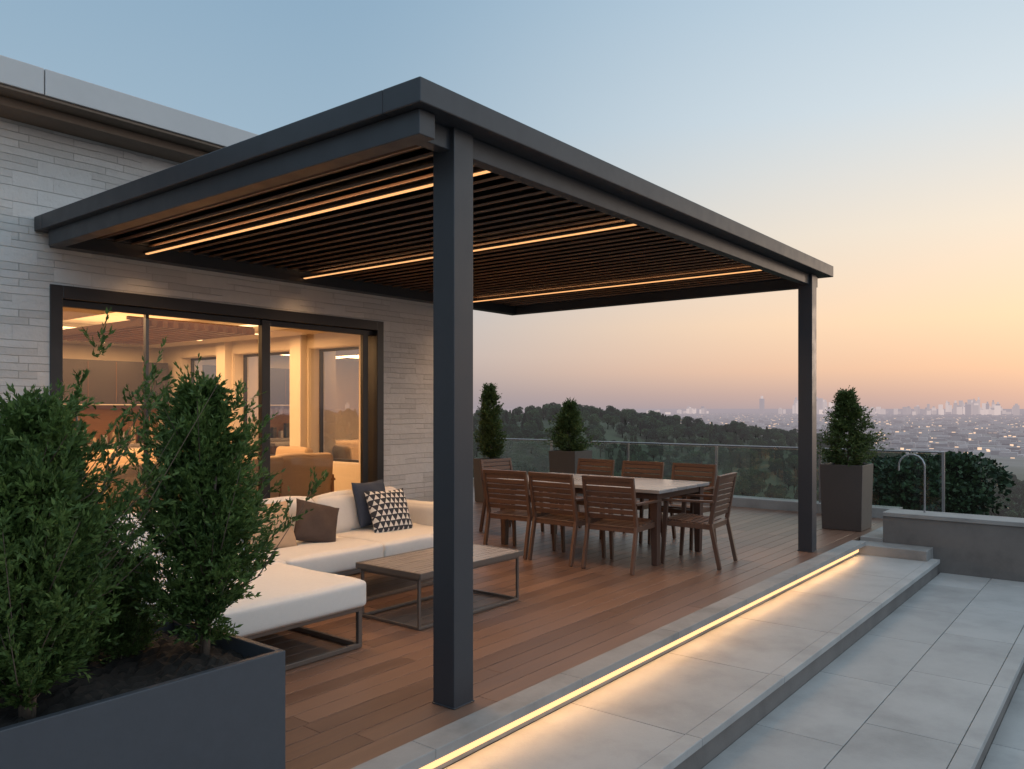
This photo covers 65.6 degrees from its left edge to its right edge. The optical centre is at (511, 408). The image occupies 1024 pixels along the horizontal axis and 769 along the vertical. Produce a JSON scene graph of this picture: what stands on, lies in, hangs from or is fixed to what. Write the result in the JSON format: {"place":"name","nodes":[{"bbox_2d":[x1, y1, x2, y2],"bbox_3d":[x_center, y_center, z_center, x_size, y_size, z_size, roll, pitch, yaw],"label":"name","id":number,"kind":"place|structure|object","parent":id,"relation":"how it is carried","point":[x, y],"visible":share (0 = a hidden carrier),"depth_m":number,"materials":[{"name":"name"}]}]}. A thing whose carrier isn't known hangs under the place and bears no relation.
{"place":"outdoors","nodes":[
{"label":"outdoors","id":0,"kind":"place"},
{"bbox_2d":[0,0,1023,408],"label":"sky","id":1,"kind":"structure","parent":0,"point":[880,142],"materials":[{"name":"blue"}]},
{"bbox_2d":[251,486,882,768],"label":"wooden deck","id":2,"kind":"structure","parent":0,"point":[371,698],"depth_m":5.71,"materials":[{"name":"brown wood"}]},
{"bbox_2d":[0,620,284,768],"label":"planter","id":3,"kind":"object","parent":2,"relation":"on","point":[163,704],"visible":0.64,"depth_m":2.90,"materials":[{"name":"metal"}]},
{"bbox_2d":[0,387,118,563],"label":"evergreen shrub","id":4,"kind":"object","parent":3,"relation":"in","point":[26,395],"visible":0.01,"depth_m":2.65,"materials":[{"name":"green plant"}]},
{"bbox_2d":[0,307,220,719],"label":"evergreen shrub","id":5,"kind":"object","parent":3,"relation":"on","point":[47,606],"visible":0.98,"depth_m":2.60,"materials":[{"name":"green plant"}]},
{"bbox_2d":[76,456,171,664],"bbox_3d":[-1.774,0.635,3.174,0.882,0.876,0.900,0,0,-12],"label":"evergreen shrub","id":6,"kind":"object","parent":3,"relation":"in","point":[113,641],"visible":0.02,"depth_m":3.19,"materials":[{"name":"green plant"}]},
{"bbox_2d":[85,547,173,662],"bbox_3d":[-1.619,0.798,3.313,0.562,0.548,0.552,0,0,-36],"label":"evergreen shrub","id":7,"kind":"object","parent":3,"relation":"in","point":[137,629],"visible":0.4,"depth_m":3.26,"materials":[{"name":"green plant"}]},
{"bbox_2d":[87,353,328,654],"bbox_3d":[-1.273,0.428,3.401,1.070,1.269,0.987,0,0,-2],"label":"evergreen shrub","id":8,"kind":"object","parent":3,"relation":"on","point":[210,467],"visible":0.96,"depth_m":3.18,"materials":[{"name":"green plant"}]},
{"bbox_2d":[0,117,432,501],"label":"walls","id":9,"kind":"structure","parent":2,"relation":"on","point":[43,170],"depth_m":6.99,"materials":[{"name":"brick"}]},
{"bbox_2d":[0,55,257,162],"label":"roof","id":10,"kind":"structure","parent":9,"relation":"on","point":[33,95],"depth_m":6.56,"materials":[{"name":"metal"}]},
{"bbox_2d":[63,307,359,490],"bbox_3d":[-5.840,0.130,9.802,6.730,2.880,7.110,0,0,38],"label":"interior shell","id":11,"kind":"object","parent":9,"relation":"in","point":[300,344],"visible":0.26,"depth_m":11.93,"materials":[{"name":"paint"}]},
{"bbox_2d":[63,358,167,446],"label":"kitchen cabinets","id":12,"kind":"object","parent":11,"relation":"on","point":[106,381],"visible":0.2,"depth_m":13.51,"materials":[{"name":"brown wood"}]},
{"bbox_2d":[108,447,140,449],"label":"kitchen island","id":13,"kind":"structure","parent":11,"relation":"on","point":[128,447],"depth_m":12.17,"materials":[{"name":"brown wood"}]},
{"bbox_2d":[82,449,180,503],"bbox_3d":[-5.006,1.044,10.985,0.813,0.952,2.060,0,0,38],"label":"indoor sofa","id":14,"kind":"object","parent":11,"relation":"on","point":[123,459],"visible":0.01,"depth_m":10.83,"materials":[{"name":"fabric"}]},
{"bbox_2d":[101,462,168,512],"bbox_3d":[-4.152,1.044,8.533,0.814,0.953,0.810,0,0,28],"label":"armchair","id":15,"kind":"object","parent":11,"relation":"on","point":[131,475],"visible":0.06,"depth_m":8.14,"materials":[{"name":"fabric"}]},
{"bbox_2d":[63,316,254,345],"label":"ceiling slats","id":16,"kind":"object","parent":11,"relation":"attached to","point":[129,330],"visible":0.82,"depth_m":10.12,"materials":[{"name":"brown wood"}]},
{"bbox_2d":[63,325,257,342],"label":"cove lights","id":17,"kind":"object","parent":11,"relation":"on","point":[196,340],"visible":0.07,"depth_m":11.37},
{"bbox_2d":[241,455,283,497],"bbox_3d":[-3.255,1.044,9.427,0.814,0.953,0.810,0,0,18],"label":"armchair","id":18,"kind":"object","parent":11,"relation":"on","point":[276,464],"visible":0.12,"depth_m":9.50,"materials":[{"name":"fabric"}]},
{"bbox_2d":[276,446,312,454],"bbox_3d":[-3.444,1.044,11.593,0.810,0.953,0.814,0,0,38],"label":"armchair","id":19,"kind":"object","parent":11,"relation":"on","point":[287,449],"visible":0.16,"depth_m":11.76,"materials":[{"name":"fabric"}]},
{"bbox_2d":[276,452,334,498],"bbox_3d":[-2.819,1.044,10.380,0.810,0.953,0.814,0,0,-32],"label":"armchair","id":20,"kind":"object","parent":11,"relation":"on","point":[296,478],"visible":0.38,"depth_m":10.06,"materials":[{"name":"fabric"}]},
{"bbox_2d":[50,284,383,498],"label":"door frames","id":21,"kind":"structure","parent":9,"relation":"attached to","point":[370,333],"depth_m":8.25,"materials":[{"name":"metal"}]},
{"bbox_2d":[191,347,358,462],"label":"side window frames","id":22,"kind":"structure","parent":9,"relation":"attached to","point":[320,388],"depth_m":12.00,"materials":[{"name":"metal"}]},
{"bbox_2d":[193,349,358,459],"bbox_3d":[-3.380,0.275,10.870,2.941,2.350,7.816,0,0,-14],"label":"window glass","id":23,"kind":"object","parent":9,"relation":"attached to","point":[340,404],"visible":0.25,"depth_m":11.92,"materials":[{"name":"clear glass"}]},
{"bbox_2d":[111,487,432,670],"bbox_3d":[-1.429,1.147,6.077,1.990,0.799,3.330,0,0,38],"label":"outdoor sofa","id":24,"kind":"object","parent":2,"relation":"on","point":[300,585],"visible":0.29,"depth_m":5.33,"materials":[{"name":"white fabric"}]},
{"bbox_2d":[249,501,296,553],"bbox_3d":[-1.923,0.941,6.271,0.420,0.420,0.176,0,-28,-44],"label":"tan pillow","id":25,"kind":"object","parent":24,"relation":"on","point":[289,539],"visible":0.22,"depth_m":6.26,"materials":[{"name":"fabric"}]},
{"bbox_2d":[294,498,338,542],"bbox_3d":[-1.610,0.950,6.533,0.380,0.380,0.173,18,-41,-28],"label":"brown pillow","id":26,"kind":"object","parent":24,"relation":"on","point":[317,523],"visible":0.88,"depth_m":6.47,"materials":[{"name":"fabric"}]},
{"bbox_2d":[351,479,384,527],"bbox_3d":[-1.282,0.870,7.269,0.158,0.420,0.420,-19,-10,31],"label":"navy pillow","id":27,"kind":"object","parent":24,"relation":"on","point":[362,509],"visible":0.59,"depth_m":7.12,"materials":[{"name":"fabric"}]},
{"bbox_2d":[364,488,412,532],"bbox_3d":[-1.107,0.930,7.168,0.420,0.420,0.172,0,-26,-42],"label":"patterned pillow","id":28,"kind":"object","parent":24,"relation":"on","point":[388,510],"visible":0.98,"depth_m":7.09,"materials":[{"name":"fabric"}]},
{"bbox_2d":[34,76,832,709],"bbox_3d":[-0.180,-0.008,7.626,4.436,3.114,6.410,0,0,38],"label":"pergola","id":29,"kind":"object","parent":2,"relation":"on","point":[454,208],"visible":1,"depth_m":5.75,"materials":[{"name":"dark powder-coated metal"},{"name":"wood"}]},
{"bbox_2d":[356,543,523,629],"bbox_3d":[-0.533,1.346,6.145,0.680,0.400,1.170,0,0,38],"label":"coffee table","id":30,"kind":"object","parent":2,"relation":"on","point":[417,566],"visible":0.8,"depth_m":5.98,"materials":[{"name":"brown wood"}]},
{"bbox_2d":[473,457,507,501],"bbox_3d":[-0.349,1.188,13.164,0.420,0.716,0.420,0,0,38],"label":"square planter","id":31,"kind":"object","parent":2,"relation":"on","point":[478,491],"visible":0.3,"depth_m":13.08,"materials":[{"name":"brown metal"}]},
{"bbox_2d":[473,382,506,458],"bbox_3d":[-0.339,0.228,13.172,0.570,1.328,0.689,0,0,15],"label":"conifer","id":32,"kind":"object","parent":31,"relation":"on","point":[491,441],"visible":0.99,"depth_m":13.06,"materials":[{"name":"green plant"}]},
{"bbox_2d":[479,458,543,531],"bbox_3d":[-0.005,1.100,9.961,0.615,0.903,0.580,0,0,43],"label":"wooden chair","id":33,"kind":"object","parent":2,"relation":"on","point":[496,463],"visible":0.24,"depth_m":10.01,"materials":[{"name":"brown wood"}]},
{"bbox_2d":[483,469,555,558],"bbox_3d":[0.082,1.100,8.535,0.580,0.903,0.615,0,0,34],"label":"wooden chair","id":34,"kind":"object","parent":2,"relation":"on","point":[513,512],"visible":0.88,"depth_m":8.36,"materials":[{"name":"brown wood"}]},
{"bbox_2d":[527,471,605,566],"bbox_3d":[0.564,1.100,8.152,0.580,0.903,0.615,0,0,40],"label":"wooden chair","id":35,"kind":"object","parent":2,"relation":"on","point":[560,516],"visible":0.84,"depth_m":7.99,"materials":[{"name":"brown wood"}]},
{"bbox_2d":[549,450,591,495],"bbox_3d":[0.971,1.123,13.139,0.520,0.846,0.520,0,0,38],"label":"square planter","id":36,"kind":"object","parent":2,"relation":"on","point":[560,461],"visible":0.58,"depth_m":12.94,"materials":[{"name":"brown metal"}]},
{"bbox_2d":[541,397,603,450],"bbox_3d":[0.877,0.296,13.125,0.980,0.967,0.973,0,0,-38],"label":"conifer","id":37,"kind":"object","parent":36,"relation":"on","point":[568,425],"visible":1,"depth_m":13.06,"materials":[{"name":"green plant"}]},
{"bbox_2d":[558,458,614,527],"bbox_3d":[0.886,1.100,9.889,0.580,0.903,0.615,0,0,41],"label":"wooden chair","id":38,"kind":"object","parent":2,"relation":"on","point":[604,463],"visible":0.2,"depth_m":10.07,"materials":[{"name":"brown wood"}]},
{"bbox_2d":[496,472,708,565],"bbox_3d":[0.965,1.174,8.792,2.090,0.748,1.140,0,0,38],"label":"dining table","id":39,"kind":"object","parent":2,"relation":"on","point":[653,489],"visible":0.59,"depth_m":8.31,"materials":[{"name":"brown wood"}]},
{"bbox_2d":[581,475,661,574],"bbox_3d":[1.068,1.100,7.753,0.580,0.903,0.615,0,0,35],"label":"wooden chair","id":40,"kind":"object","parent":2,"relation":"on","point":[633,523],"visible":0.99,"depth_m":7.58,"materials":[{"name":"brown wood"}]},
{"bbox_2d":[599,460,663,543],"bbox_3d":[1.432,1.100,9.457,0.580,0.903,0.615,0,0,36],"label":"wooden chair","id":41,"kind":"object","parent":2,"relation":"on","point":[645,466],"visible":0.34,"depth_m":9.61,"materials":[{"name":"brown wood"}]},
{"bbox_2d":[648,463,716,549],"bbox_3d":[1.944,1.100,9.051,0.580,0.903,0.615,0,0,40],"label":"wooden chair","id":42,"kind":"object","parent":2,"relation":"on","point":[684,467],"visible":0.48,"depth_m":9.12,"materials":[{"name":"brown wood"}]},
{"bbox_2d":[473,478,902,541],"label":"terrace kerb","id":43,"kind":"structure","parent":2,"relation":"attached to","point":[876,535],"depth_m":12.05,"materials":[{"name":"concrete"}]},
{"bbox_2d":[506,438,944,511],"bbox_3d":[2.648,1.071,13.404,8.300,0.958,0.040,0,0,38],"label":"glass railing","id":44,"kind":"object","parent":43,"relation":"on","point":[890,451],"visible":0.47,"depth_m":12.32,"materials":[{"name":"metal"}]},
{"bbox_2d":[661,472,737,569],"bbox_3d":[1.884,1.100,7.980,0.615,0.903,0.580,0,0,32],"label":"wooden chair","id":45,"kind":"object","parent":2,"relation":"on","point":[682,520],"visible":1,"depth_m":7.88,"materials":[{"name":"brown wood"}]},
{"bbox_2d":[820,462,872,531],"bbox_3d":[4.323,1.133,10.252,0.520,0.826,0.520,0,0,38],"label":"square planter","id":46,"kind":"object","parent":2,"relation":"on","point":[846,496],"visible":0.88,"depth_m":10.06,"materials":[{"name":"grey concrete"}]},
{"bbox_2d":[817,385,890,466],"bbox_3d":[4.391,0.259,10.268,0.978,1.118,1.019,0,0,2],"label":"conifer","id":47,"kind":"object","parent":46,"relation":"in","point":[847,417],"visible":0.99,"depth_m":10.16,"materials":[{"name":"green plant"}]},
{"bbox_2d":[473,409,1023,515],"bbox_3d":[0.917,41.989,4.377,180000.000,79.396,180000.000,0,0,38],"label":"ground terrain","id":48,"kind":"structure","parent":0,"point":[1016,465],"depth_m":1100.20,"materials":[{"name":"green plant"}]},
{"bbox_2d":[444,554,925,768],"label":"paving","id":49,"kind":"structure","parent":48,"relation":"on","point":[640,717],"depth_m":4.88,"materials":[{"name":"grey tile"}]},
{"bbox_2d":[853,540,932,561],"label":"stone plinth","id":50,"kind":"structure","parent":49,"relation":"on","point":[901,551],"depth_m":9.04,"materials":[{"name":"grey stone"}]},
{"bbox_2d":[473,402,1023,517],"bbox_3d":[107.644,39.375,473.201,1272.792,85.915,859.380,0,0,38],"label":"forest","id":51,"kind":"object","parent":48,"relation":"on","point":[749,480],"visible":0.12,"depth_m":405.70,"materials":[{"name":"green plant"}]},
{"bbox_2d":[473,412,1023,456],"bbox_3d":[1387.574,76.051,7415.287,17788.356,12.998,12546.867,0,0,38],"label":"city buildings","id":52,"kind":"structure","parent":48,"relation":"on","point":[914,436],"depth_m":2678.74,"materials":[{"name":"grey"}]},
{"bbox_2d":[638,559,939,768],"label":"stone step","id":53,"kind":"object","parent":48,"relation":"on","point":[706,742],"visible":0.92,"depth_m":5.01,"materials":[{"name":"grey stone"}]},
{"bbox_2d":[351,540,865,768],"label":"stone step edge","id":54,"kind":"object","parent":53,"relation":"attached to","point":[450,743],"visible":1,"depth_m":4.60,"materials":[{"name":"concrete"}]},
{"bbox_2d":[603,396,1019,414],"bbox_3d":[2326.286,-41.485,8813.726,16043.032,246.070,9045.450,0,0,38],"label":"city skyline","id":55,"kind":"structure","parent":48,"relation":"on","point":[970,407],"depth_m":10025.11},
{"bbox_2d":[702,573,1023,768],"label":"paving","id":56,"kind":"structure","parent":48,"relation":"on","point":[908,683],"depth_m":5.24,"materials":[{"name":"grey tile"}]},
{"bbox_2d":[867,451,1015,514],"bbox_3d":[12.009,5.031,23.241,4.785,7.655,4.484,0,0,-40],"label":"hedge","id":57,"kind":"object","parent":48,"relation":"on","point":[968,490],"visible":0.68,"depth_m":21.93,"materials":[{"name":"green plant"}]},
{"bbox_2d":[981,672,1023,768],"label":"terrace paving","id":58,"kind":"structure","parent":0,"point":[1006,750],"depth_m":4.87,"materials":[{"name":"grey tile"}]},
{"bbox_2d":[883,508,1023,581],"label":"stone wall","id":59,"kind":"structure","parent":58,"relation":"on","point":[986,546],"depth_m":8.88,"materials":[{"name":"concrete"}]},
{"bbox_2d":[898,454,925,512],"bbox_3d":[4.751,0.886,9.441,0.301,0.688,0.022,0,0,38],"label":"handrail hoop","id":60,"kind":"object","parent":59,"relation":"on","point":[918,456],"visible":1,"depth_m":9.35,"materials":[{"name":"metal"}]},
{"bbox_2d":[947,627,1023,768],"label":"stone step","id":61,"kind":"object","parent":58,"relation":"on","point":[974,746],"visible":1,"depth_m":4.91,"materials":[{"name":"grey stone"}]}
]}

